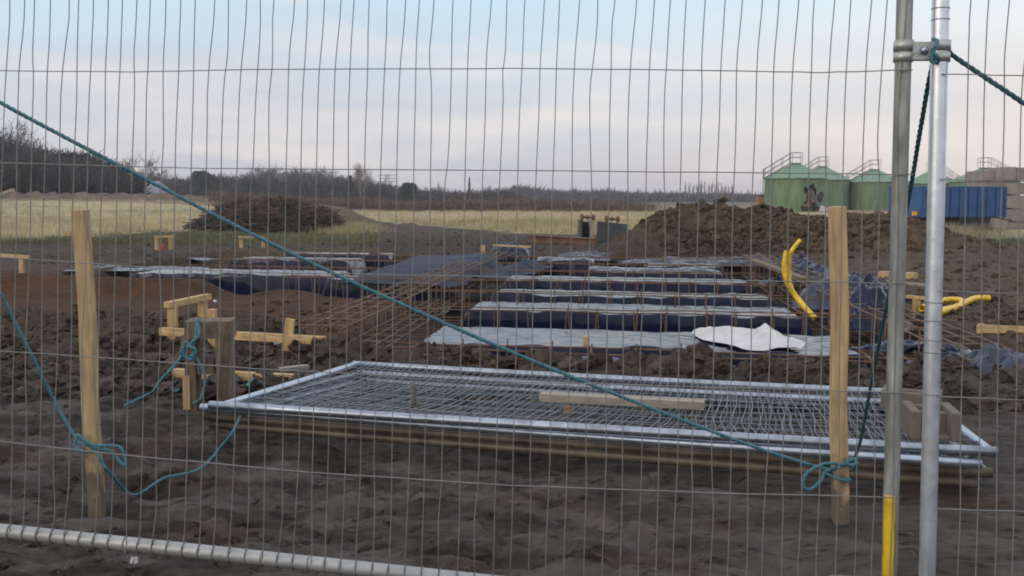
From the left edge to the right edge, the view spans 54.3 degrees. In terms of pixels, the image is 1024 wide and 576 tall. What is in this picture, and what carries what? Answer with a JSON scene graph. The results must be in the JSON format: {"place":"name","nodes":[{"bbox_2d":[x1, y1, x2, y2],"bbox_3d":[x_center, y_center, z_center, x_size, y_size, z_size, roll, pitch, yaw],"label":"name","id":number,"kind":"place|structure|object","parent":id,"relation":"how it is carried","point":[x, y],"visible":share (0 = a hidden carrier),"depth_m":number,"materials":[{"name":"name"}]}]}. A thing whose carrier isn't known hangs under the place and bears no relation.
{"place":"outdoors","nodes":[
{"label":"outdoors","id":0,"kind":"place"},
{"bbox_2d":[0,199,1023,575],"bbox_3d":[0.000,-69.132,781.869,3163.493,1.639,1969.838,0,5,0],"label":"ground","id":1,"kind":"structure","parent":0,"point":[520,537],"depth_m":4.10,"materials":[{"name":"soil"}]},
{"bbox_2d":[0,113,46,148],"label":"bare tree","id":2,"kind":"object","parent":1,"relation":"on","point":[20,135],"visible":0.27,"depth_m":117.36,"materials":[{"name":"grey plant"}]},
{"bbox_2d":[0,135,46,192],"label":"bare tree","id":3,"kind":"object","parent":1,"relation":"on","point":[10,181],"visible":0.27,"depth_m":100.26,"materials":[{"name":"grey plant"}]},
{"bbox_2d":[0,135,54,192],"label":"bare tree","id":4,"kind":"object","parent":1,"relation":"on","point":[23,182],"visible":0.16,"depth_m":102.05,"materials":[{"name":"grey plant"}]},
{"bbox_2d":[0,141,67,191],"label":"bare tree","id":5,"kind":"object","parent":1,"relation":"on","point":[14,174],"visible":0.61,"depth_m":98.44,"materials":[{"name":"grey plant"}]},
{"bbox_2d":[1,142,77,191],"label":"bare tree","id":6,"kind":"object","parent":1,"relation":"on","point":[37,181],"visible":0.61,"depth_m":98.58,"materials":[{"name":"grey plant"}]},
{"bbox_2d":[18,141,94,192],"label":"bare tree","id":7,"kind":"object","parent":1,"relation":"on","point":[47,186],"visible":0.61,"depth_m":99.32,"materials":[{"name":"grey plant"}]},
{"bbox_2d":[48,149,92,192],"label":"bare tree","id":8,"kind":"object","parent":1,"relation":"on","point":[64,189],"visible":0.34,"depth_m":102.16,"materials":[{"name":"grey plant"}]},
{"bbox_2d":[0,135,152,193],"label":"woodland","id":9,"kind":"object","parent":1,"relation":"on","point":[138,188],"visible":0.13,"depth_m":107.88,"materials":[{"name":"brown plant"}]},
{"bbox_2d":[48,153,109,192],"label":"bare tree","id":10,"kind":"object","parent":1,"relation":"on","point":[78,175],"visible":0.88,"depth_m":99.89,"materials":[{"name":"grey plant"}]},
{"bbox_2d":[71,210,105,516],"bbox_3d":[-1.524,0.415,3.609,0.069,1.391,0.042,0,5,0],"label":"stake","id":11,"kind":"object","parent":1,"relation":"on","point":[90,384],"visible":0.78,"depth_m":3.58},
{"bbox_2d":[1,292,75,438],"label":"guy rope","id":12,"kind":"object","parent":11,"relation":"attached to","point":[10,313],"visible":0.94,"depth_m":3.55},
{"bbox_2d":[73,433,125,466],"bbox_3d":[-1.480,0.574,3.616,0.211,0.120,0.118,0,5,0],"label":"rope knot","id":13,"kind":"object","parent":11,"relation":"attached to","point":[91,445],"visible":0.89,"depth_m":3.57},
{"bbox_2d":[86,163,135,192],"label":"bare tree","id":14,"kind":"object","parent":1,"relation":"on","point":[96,176],"visible":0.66,"depth_m":99.64,"materials":[{"name":"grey plant"}]},
{"bbox_2d":[0,191,225,202],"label":"earth bank","id":15,"kind":"structure","parent":1,"relation":"on","point":[36,195],"depth_m":93.24,"materials":[{"name":"soil"}]},
{"bbox_2d":[95,164,143,193],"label":"bare tree","id":16,"kind":"object","parent":1,"relation":"on","point":[108,177],"visible":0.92,"depth_m":99.21,"materials":[{"name":"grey plant"}]},
{"bbox_2d":[119,149,168,180],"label":"bare tree","id":17,"kind":"object","parent":1,"relation":"on","point":[149,170],"visible":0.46,"depth_m":168.99,"materials":[{"name":"grey plant"}]},
{"bbox_2d":[95,415,241,495],"bbox_3d":[-1.375,0.669,4.124,0.196,0.278,1.121,2,5,18],"label":"rope tail","id":18,"kind":"object","parent":1,"relation":"on","point":[109,472],"visible":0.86,"depth_m":4.00},
{"bbox_2d":[0,302,345,400],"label":"soil clods","id":19,"kind":"object","parent":1,"relation":"on","point":[33,382],"visible":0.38,"depth_m":6.57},
{"bbox_2d":[163,294,211,339],"bbox_3d":[-2.567,0.350,7.915,0.098,0.565,0.530,1,5,16],"label":"timber profile","id":20,"kind":"object","parent":1,"relation":"on","point":[199,299],"visible":0.55,"depth_m":7.75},
{"bbox_2d":[1,226,390,244],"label":"verge grass","id":21,"kind":"structure","parent":1,"relation":"on","point":[181,234],"depth_m":27.36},
{"bbox_2d":[186,170,220,195],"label":"evergreen tree","id":22,"kind":"object","parent":1,"relation":"on","point":[199,177],"visible":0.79,"depth_m":172.99,"materials":[{"name":"green plant"}]},
{"bbox_2d":[180,317,236,410],"bbox_3d":[-1.661,0.417,5.495,0.269,0.491,0.188,0,5,-5],"label":"upright timber","id":23,"kind":"object","parent":1,"relation":"on","point":[225,382],"visible":0.75,"depth_m":5.41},
{"bbox_2d":[124,317,206,406],"bbox_3d":[-1.962,0.404,5.529,0.738,0.523,0.278,5,7,45],"label":"rope knot","id":24,"kind":"object","parent":23,"relation":"attached to","point":[191,344],"visible":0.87,"depth_m":5.33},
{"bbox_2d":[131,268,348,294],"bbox_3d":[-4.212,-0.026,15.691,3.805,0.514,1.404,1,5,11],"label":"sheet-covered foundation trench","id":25,"kind":"object","parent":1,"relation":"on","point":[243,282],"visible":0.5,"depth_m":15.05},
{"bbox_2d":[159,309,325,350],"bbox_3d":[-1.956,0.439,7.124,1.382,0.570,0.120,2,5,19],"label":"timber profile","id":26,"kind":"object","parent":1,"relation":"on","point":[289,336],"visible":0.55,"depth_m":7.05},
{"bbox_2d":[173,368,328,380],"bbox_3d":[-1.633,0.549,6.209,1.051,0.050,0.050,1,5,14],"label":"plank","id":27,"kind":"object","parent":1,"relation":"on","point":[180,373],"visible":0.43,"depth_m":6.19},
{"bbox_2d":[181,190,350,231],"bbox_3d":[-8.732,-2.705,35.137,6.082,1.456,3.923,0,5,0],"label":"brush heap","id":28,"kind":"object","parent":1,"relation":"on","point":[259,215],"visible":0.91,"depth_m":34.73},
{"bbox_2d":[226,257,368,275],"bbox_3d":[-4.012,-0.310,18.766,2.935,0.533,1.255,1,5,11],"label":"sheet-covered foundation trench","id":29,"kind":"object","parent":1,"relation":"on","point":[290,260],"visible":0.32,"depth_m":18.29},
{"bbox_2d":[250,299,370,336],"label":"soil clods","id":30,"kind":"object","parent":1,"relation":"on","point":[333,330],"visible":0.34,"depth_m":12.04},
{"bbox_2d":[0,197,667,239],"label":"dry field grass","id":31,"kind":"structure","parent":1,"relation":"on","point":[563,224],"depth_m":47.11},
{"bbox_2d":[282,252,395,271],"bbox_3d":[-3.498,-0.460,20.327,2.791,0.552,0.754,1,5,11],"label":"sheet-covered foundation trench","id":32,"kind":"object","parent":1,"relation":"on","point":[369,260],"visible":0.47,"depth_m":19.92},
{"bbox_2d":[16,219,663,289],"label":"soil clods","id":33,"kind":"object","parent":1,"relation":"on","point":[104,251],"visible":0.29,"depth_m":23.57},
{"bbox_2d":[158,173,524,201],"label":"hedgerow","id":34,"kind":"object","parent":1,"relation":"on","point":[277,187],"visible":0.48,"depth_m":199.13,"materials":[{"name":"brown plant"}]},
{"bbox_2d":[300,219,396,234],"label":"verge grass","id":35,"kind":"structure","parent":1,"relation":"on","point":[358,227],"depth_m":33.41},
{"bbox_2d":[350,163,372,197],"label":"bare tree","id":36,"kind":"object","parent":1,"relation":"on","point":[358,173],"visible":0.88,"depth_m":188.86,"materials":[{"name":"brown plant"}]},
{"bbox_2d":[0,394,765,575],"bbox_3d":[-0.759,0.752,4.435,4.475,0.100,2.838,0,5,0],"label":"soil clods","id":37,"kind":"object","parent":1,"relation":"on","point":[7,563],"visible":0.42,"depth_m":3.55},
{"bbox_2d":[321,275,449,315],"bbox_3d":[-1.842,0.116,14.441,2.058,0.555,0.934,1,5,11],"label":"sheet-covered foundation trench","id":38,"kind":"object","parent":1,"relation":"on","point":[354,291],"visible":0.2,"depth_m":14.07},
{"bbox_2d":[340,252,502,286],"bbox_3d":[-1.309,-0.330,15.399,1.898,0.262,3.981,1,5,9],"label":"loose sheet","id":39,"kind":"object","parent":38,"relation":"on","point":[420,265],"visible":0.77,"depth_m":15.05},
{"bbox_2d":[295,251,507,345],"bbox_3d":[-0.915,-0.030,13.376,0.469,0.444,11.403,1,5,6],"label":"rebar cage","id":40,"kind":"object","parent":1,"relation":"on","point":[307,325],"visible":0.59,"depth_m":10.61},
{"bbox_2d":[395,182,420,201],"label":"evergreen tree","id":41,"kind":"object","parent":1,"relation":"on","point":[405,190],"visible":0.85,"depth_m":163.24,"materials":[{"name":"green plant"}]},
{"bbox_2d":[200,188,667,211],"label":"scrub","id":42,"kind":"object","parent":1,"relation":"on","point":[492,205],"visible":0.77,"depth_m":88.36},
{"bbox_2d":[178,264,791,297],"bbox_3d":[-0.616,-0.140,15.075,9.540,0.397,0.268,1,5,11],"label":"rebar cage","id":43,"kind":"object","parent":1,"relation":"on","point":[519,269],"visible":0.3,"depth_m":14.87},
{"bbox_2d":[474,260,553,278],"bbox_3d":[-0.071,-0.358,16.220,1.310,0.193,4.256,1,5,14],"label":"loose sheet","id":44,"kind":"object","parent":43,"relation":"on","point":[527,265],"visible":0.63,"depth_m":15.36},
{"bbox_2d":[209,256,783,287],"bbox_3d":[-0.500,-0.291,16.772,9.815,0.397,0.268,1,5,11],"label":"rebar cage","id":45,"kind":"object","parent":1,"relation":"on","point":[511,263],"visible":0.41,"depth_m":16.62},
{"bbox_2d":[491,240,532,259],"bbox_3d":[-0.053,-0.776,20.091,1.068,0.365,1.206,0,5,0],"label":"plastic bundle","id":46,"kind":"object","parent":1,"relation":"on","point":[523,251],"visible":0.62,"depth_m":19.86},
{"bbox_2d":[269,251,760,277],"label":"rebar cage","id":47,"kind":"object","parent":1,"relation":"on","point":[506,256],"visible":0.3,"depth_m":18.33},
{"bbox_2d":[42,327,1023,414],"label":"soil clods","id":48,"kind":"object","parent":1,"relation":"on","point":[669,365],"visible":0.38,"depth_m":6.39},
{"bbox_2d":[281,272,828,313],"bbox_3d":[0.403,0.042,13.048,7.204,0.398,0.267,1,5,11],"label":"rebar cage","id":49,"kind":"object","parent":1,"relation":"on","point":[530,280],"visible":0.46,"depth_m":13.09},
{"bbox_2d":[529,235,596,244],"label":"steel beam","id":50,"kind":"structure","parent":1,"relation":"on","point":[559,239],"depth_m":24.49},
{"bbox_2d":[531,256,596,276],"bbox_3d":[0.963,-0.227,17.298,1.576,0.629,1.152,1,5,11],"label":"sheet-covered foundation trench","id":51,"kind":"object","parent":1,"relation":"on","point":[566,265],"visible":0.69,"depth_m":16.81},
{"bbox_2d":[558,251,614,260],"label":"plastic bundle","id":52,"kind":"object","parent":1,"relation":"on","point":[592,254],"visible":0.47,"depth_m":19.68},
{"bbox_2d":[209,383,977,488],"bbox_3d":[0.376,0.662,4.970,3.355,0.098,1.486,2,5,17],"label":"site fence","id":53,"kind":"object","parent":1,"relation":"on","point":[914,478],"visible":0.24,"depth_m":4.31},
{"bbox_2d":[201,378,992,477],"bbox_3d":[0.375,0.632,4.938,3.433,0.116,1.441,2,5,17],"label":"site fence","id":54,"kind":"object","parent":53,"relation":"on","point":[986,472],"visible":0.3,"depth_m":4.49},
{"bbox_2d":[199,370,981,468],"bbox_3d":[0.351,0.584,4.904,3.381,0.104,1.444,2,5,17],"label":"site fence","id":55,"kind":"object","parent":54,"relation":"on","point":[971,462],"visible":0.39,"depth_m":4.68,"materials":[{"name":"metal"}]},
{"bbox_2d":[208,361,997,456],"bbox_3d":[0.412,0.541,4.904,3.319,0.101,1.571,1,5,15],"label":"site fence","id":56,"kind":"object","parent":55,"relation":"on","point":[967,434],"visible":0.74,"depth_m":4.55,"materials":[{"name":"metal"}]},
{"bbox_2d":[539,391,704,409],"bbox_3d":[0.523,0.540,4.797,0.790,0.036,0.085,1,5,14],"label":"plank","id":57,"kind":"object","parent":56,"relation":"on","point":[600,399],"visible":0.86,"depth_m":4.77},
{"bbox_2d":[880,385,942,408],"bbox_3d":[1.881,0.521,4.699,0.260,0.085,0.170,2,6,26],"label":"concrete block","id":58,"kind":"object","parent":56,"relation":"on","point":[914,396],"depth_m":4.68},
{"bbox_2d":[901,401,961,441],"bbox_3d":[1.658,0.527,3.957,0.185,0.115,0.220,1,5,11],"label":"concrete block","id":59,"kind":"object","parent":56,"relation":"on","point":[911,426],"depth_m":3.88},
{"bbox_2d":[578,214,626,242],"bbox_3d":[2.465,-1.496,25.755,1.829,0.849,1.146,-2,6,-22],"label":"trench box","id":60,"kind":"object","parent":1,"relation":"on","point":[616,229],"visible":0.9,"depth_m":25.60,"materials":[{"name":"metal"}]},
{"bbox_2d":[398,286,852,330],"bbox_3d":[1.235,0.210,11.189,5.160,0.394,0.269,1,5,11],"label":"rebar cage","id":61,"kind":"object","parent":1,"relation":"on","point":[583,292],"visible":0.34,"depth_m":11.24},
{"bbox_2d":[501,275,757,293],"bbox_3d":[1.571,0.165,13.588,3.870,0.609,1.048,1,5,11],"label":"sheet-covered foundation trench","id":62,"kind":"object","parent":1,"relation":"on","point":[545,285],"visible":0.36,"depth_m":13.20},
{"bbox_2d":[489,289,778,306],"bbox_3d":[1.421,0.332,11.829,3.834,0.589,0.988,1,5,11],"label":"sheeted bed","id":63,"kind":"object","parent":1,"relation":"on","point":[545,298],"visible":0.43,"depth_m":11.50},
{"bbox_2d":[506,183,763,201],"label":"hedgerow","id":64,"kind":"object","parent":1,"relation":"on","point":[602,194],"visible":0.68,"depth_m":317.63,"materials":[{"name":"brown plant"}]},
{"bbox_2d":[460,301,813,335],"bbox_3d":[1.232,0.478,10.238,3.911,0.582,1.167,1,5,11],"label":"sheet-covered foundation trench","id":65,"kind":"object","parent":1,"relation":"on","point":[650,322],"visible":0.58,"depth_m":9.86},
{"bbox_2d":[361,300,912,356],"bbox_3d":[1.075,0.360,9.482,5.199,0.399,0.268,1,5,11],"label":"rebar cage","id":66,"kind":"object","parent":1,"relation":"on","point":[633,313],"visible":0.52,"depth_m":9.50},
{"bbox_2d":[415,326,870,367],"bbox_3d":[1.002,0.673,8.105,4.011,0.575,1.277,1,5,11],"label":"sheet-covered foundation trench","id":67,"kind":"object","parent":1,"relation":"on","point":[599,338],"visible":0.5,"depth_m":8.02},
{"bbox_2d":[692,323,805,350],"bbox_3d":[1.887,0.347,8.080,0.788,0.121,1.378,0,5,0],"label":"white sheet","id":68,"kind":"object","parent":67,"relation":"on","point":[741,337],"visible":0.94,"depth_m":7.78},
{"bbox_2d":[586,266,724,278],"bbox_3d":[2.203,-0.034,15.303,2.565,0.599,0.998,1,5,11],"label":"sheeted bed","id":69,"kind":"object","parent":1,"relation":"on","point":[669,270],"visible":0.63,"depth_m":14.98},
{"bbox_2d":[613,256,718,262],"bbox_3d":[3.206,-0.557,19.078,2.601,0.108,0.963,0,5,0],"label":"plastic bundle","id":70,"kind":"object","parent":1,"relation":"on","point":[671,259],"visible":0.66,"depth_m":18.83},
{"bbox_2d":[370,338,972,367],"bbox_3d":[1.143,0.588,7.162,4.626,0.356,0.269,1,5,11],"label":"rebar cage","id":71,"kind":"object","parent":1,"relation":"on","point":[591,348],"visible":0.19,"depth_m":7.25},
{"bbox_2d":[645,263,728,278],"bbox_3d":[2.958,-0.155,17.003,1.829,0.538,1.139,1,5,11],"label":"sheeted bed","id":72,"kind":"object","parent":1,"relation":"on","point":[700,265],"visible":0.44,"depth_m":16.68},
{"bbox_2d":[704,253,770,264],"bbox_3d":[4.234,-0.549,18.447,1.526,0.205,1.094,0,5,0],"label":"plastic bundle","id":73,"kind":"object","parent":1,"relation":"on","point":[734,262],"visible":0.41,"depth_m":18.19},
{"bbox_2d":[539,203,979,256],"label":"soil clods","id":74,"kind":"object","parent":1,"relation":"on","point":[760,228],"visible":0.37,"depth_m":21.21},
{"bbox_2d":[759,265,823,286],"bbox_3d":[4.074,-0.189,14.074,1.225,0.267,0.916,0,5,0],"label":"plastic bundle","id":75,"kind":"object","parent":1,"relation":"on","point":[799,267],"visible":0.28,"depth_m":13.93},
{"bbox_2d":[762,152,828,210],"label":"grain silo","id":76,"kind":"object","parent":1,"relation":"on","point":[797,189],"visible":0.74,"depth_m":89.58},
{"bbox_2d":[788,239,807,314],"bbox_3d":[2.897,-0.114,10.086,0.119,0.764,0.248,-4,7,-39],"label":"yellow duct","id":77,"kind":"object","parent":1,"relation":"on","point":[795,245],"visible":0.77,"depth_m":10.09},
{"bbox_2d":[782,250,816,319],"bbox_3d":[2.882,-0.033,9.969,0.374,0.687,0.125,4,6,37],"label":"yellow duct","id":78,"kind":"object","parent":1,"relation":"on","point":[797,298],"visible":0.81,"depth_m":10.00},
{"bbox_2d":[802,185,823,211],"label":"excavator","id":79,"kind":"object","parent":1,"relation":"on","point":[813,199],"visible":0.83,"depth_m":88.96,"materials":[{"name":"brown metal"}]},
{"bbox_2d":[789,277,851,309],"bbox_3d":[3.604,0.034,11.234,1.027,0.330,1.023,0,5,0],"label":"plastic bundle","id":80,"kind":"object","parent":1,"relation":"on","point":[813,291],"visible":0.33,"depth_m":11.05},
{"bbox_2d":[804,157,850,209],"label":"grain silo","id":81,"kind":"object","parent":1,"relation":"on","point":[834,191],"visible":0.35,"depth_m":101.17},
{"bbox_2d":[639,197,1022,275],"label":"soil clods","id":82,"kind":"object","parent":1,"relation":"on","point":[780,229],"visible":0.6,"depth_m":20.98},
{"bbox_2d":[768,248,905,297],"bbox_3d":[4.537,-0.227,14.611,0.636,0.408,6.793,1,5,6],"label":"loose sheet","id":83,"kind":"object","parent":1,"relation":"on","point":[800,259],"visible":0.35,"depth_m":13.97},
{"bbox_2d":[828,206,849,524],"bbox_3d":[1.135,0.420,3.476,0.099,1.405,0.042,0,5,0],"label":"stake","id":84,"kind":"object","parent":1,"relation":"on","point":[834,227],"visible":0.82,"depth_m":3.44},
{"bbox_2d":[0,101,831,472],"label":"guy rope","id":85,"kind":"object","parent":84,"relation":"attached to","point":[184,199],"visible":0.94,"depth_m":3.23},
{"bbox_2d":[802,457,859,490],"bbox_3d":[1.103,0.638,3.487,0.216,0.116,0.119,0,5,0],"label":"rope knot","id":86,"kind":"object","parent":84,"relation":"attached to","point":[849,460],"visible":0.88,"depth_m":3.44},
{"bbox_2d":[846,160,891,209],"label":"grain silo","id":87,"kind":"object","parent":1,"relation":"on","point":[870,192],"visible":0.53,"depth_m":101.47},
{"bbox_2d":[826,283,918,330],"bbox_3d":[3.455,0.149,9.607,0.893,0.391,1.054,0,5,0],"label":"plastic bundle","id":88,"kind":"object","parent":1,"relation":"on","point":[868,296],"visible":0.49,"depth_m":9.41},
{"bbox_2d":[740,253,1012,366],"bbox_3d":[3.736,0.058,12.412,0.469,0.441,11.564,1,5,6],"label":"rebar cage","id":89,"kind":"object","parent":1,"relation":"on","point":[960,344],"visible":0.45,"depth_m":9.41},
{"bbox_2d":[749,259,808,280],"bbox_3d":[3.689,-0.273,13.981,0.120,0.086,3.102,0,5,2],"label":"plank","id":90,"kind":"object","parent":89,"relation":"on","point":[797,276],"visible":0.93,"depth_m":13.87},
{"bbox_2d":[850,340,971,352],"bbox_3d":[3.270,0.434,7.900,1.062,0.131,0.621,4,7,39],"label":"plastic bundle","id":91,"kind":"object","parent":1,"relation":"on","point":[910,345],"visible":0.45,"depth_m":7.81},
{"bbox_2d":[906,295,924,319],"bbox_3d":[4.037,0.286,9.966,0.090,0.415,0.235,-2,5,-21],"label":"timber profile","id":92,"kind":"object","parent":1,"relation":"on","point":[916,302],"visible":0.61,"depth_m":9.93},
{"bbox_2d":[908,162,959,185],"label":"grain silo","id":93,"kind":"object","parent":1,"relation":"on","point":[921,180],"visible":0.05,"depth_m":108.13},
{"bbox_2d":[849,258,1023,342],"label":"soil clods","id":94,"kind":"object","parent":1,"relation":"on","point":[1006,320],"visible":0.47,"depth_m":10.74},
{"bbox_2d":[850,209,1023,238],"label":"rank grass","id":95,"kind":"structure","parent":1,"relation":"on","point":[972,232],"depth_m":26.39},
{"bbox_2d":[905,350,978,365],"bbox_3d":[3.186,0.497,7.110,0.964,0.142,0.533,3,6,30],"label":"plastic bundle","id":96,"kind":"object","parent":1,"relation":"on","point":[971,355],"visible":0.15,"depth_m":7.11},
{"bbox_2d":[918,297,966,310],"bbox_3d":[4.373,0.166,10.042,0.334,0.065,1.182,4,6,35],"label":"yellow duct","id":97,"kind":"object","parent":1,"relation":"on","point":[946,299],"visible":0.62,"depth_m":10.14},
{"bbox_2d":[888,186,1011,230],"bbox_3d":[15.459,-2.757,34.867,4.897,1.556,2.462,-2,5,-17],"label":"shipping container","id":98,"kind":"object","parent":1,"relation":"on","point":[955,203],"visible":0.5,"depth_m":33.66,"materials":[{"name":"blue metal"}]},
{"bbox_2d":[942,295,990,314],"bbox_3d":[4.526,0.164,10.061,0.159,0.065,1.773,4,7,39],"label":"yellow duct","id":99,"kind":"object","parent":1,"relation":"on","point":[969,300],"visible":0.76,"depth_m":10.33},
{"bbox_2d":[947,157,1018,208],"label":"grain silo","id":100,"kind":"object","parent":1,"relation":"on","point":[955,183],"visible":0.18,"depth_m":94.91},
{"bbox_2d":[970,342,1023,372],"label":"plastic bundle","id":101,"kind":"object","parent":1,"relation":"on","point":[1007,357],"visible":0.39,"depth_m":6.36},
{"bbox_2d":[976,321,1023,332],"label":"plank","id":102,"kind":"object","parent":1,"relation":"on","point":[993,328],"visible":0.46,"depth_m":8.28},
{"bbox_2d":[1006,221,1023,229],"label":"concrete slab","id":103,"kind":"structure","parent":1,"relation":"on","point":[1014,224],"depth_m":37.44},
{"bbox_3d":[18.713,-2.594,38.422,0.100,0.075,1.900,0,5,0],"label":"spacer","id":104,"kind":"object","parent":103,"relation":"on","visible":0},
{"bbox_2d":[1004,209,1023,220],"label":"concrete slab","id":105,"kind":"structure","parent":104,"relation":"on","point":[1013,214],"depth_m":37.41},
{"bbox_3d":[22.046,-3.070,38.379,0.100,0.075,1.900,0,5,0],"label":"spacer","id":106,"kind":"object","parent":105,"relation":"on","visible":0},
{"bbox_2d":[1007,196,1023,207],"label":"concrete slab","id":107,"kind":"structure","parent":106,"relation":"on","point":[1012,201],"depth_m":37.36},
{"bbox_3d":[18.669,-3.584,38.333,0.100,0.075,1.900,0,5,0],"label":"spacer","id":108,"kind":"object","parent":107,"relation":"on","visible":0},
{"bbox_2d":[1002,183,1023,193],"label":"concrete slab","id":109,"kind":"structure","parent":108,"relation":"on","point":[1013,188],"depth_m":37.32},
{"bbox_2d":[987,167,1016,180],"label":"concrete slab","id":110,"kind":"structure","parent":109,"relation":"on","point":[1010,173],"depth_m":37.57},
{"bbox_2d":[0,0,1023,198],"label":"sky","id":111,"kind":"structure","parent":0,"point":[624,11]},
{"bbox_2d":[19,247,1023,571],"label":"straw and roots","id":112,"kind":"object","parent":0,"point":[679,467],"visible":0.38,"depth_m":3.84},
{"bbox_2d":[966,171,994,181],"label":"concrete slab","id":113,"kind":"structure","parent":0,"point":[977,175],"depth_m":37.76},
{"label":"fence foot","id":114,"kind":"object","parent":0,"visible":0},
{"bbox_2d":[0,0,913,575],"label":"site fence","id":115,"kind":"object","parent":114,"relation":"on","point":[896,294],"visible":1,"depth_m":2.49,"materials":[{"name":"metal"}]},
{"bbox_2d":[893,39,950,62],"bbox_3d":[0.939,-0.542,2.287,0.125,0.050,0.048,1,5,9],"label":"scaffold clamp","id":116,"kind":"object","parent":115,"relation":"attached to","point":[920,51],"visible":0.88,"depth_m":2.27,"materials":[{"name":"metal"}]},
{"bbox_2d":[852,66,929,462],"bbox_3d":[1.085,0.024,2.880,0.031,1.272,1.084,1,5,11],"label":"guy rope","id":117,"kind":"object","parent":116,"relation":"attached to","point":[918,140],"visible":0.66,"depth_m":2.57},
{"bbox_2d":[929,37,940,64],"bbox_3d":[0.956,-0.536,2.254,0.026,0.062,0.038,2,5,17],"label":"rope knot","id":118,"kind":"object","parent":116,"relation":"attached to","point":[933,54],"visible":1,"depth_m":2.25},
{"bbox_2d":[950,50,1023,105],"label":"guy rope","id":119,"kind":"object","parent":116,"relation":"attached to","point":[991,81],"visible":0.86,"depth_m":2.24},
{"bbox_2d":[918,0,1023,575],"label":"site fence","id":120,"kind":"object","parent":114,"relation":"on","point":[938,97],"visible":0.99,"depth_m":2.31,"materials":[{"name":"metal"}]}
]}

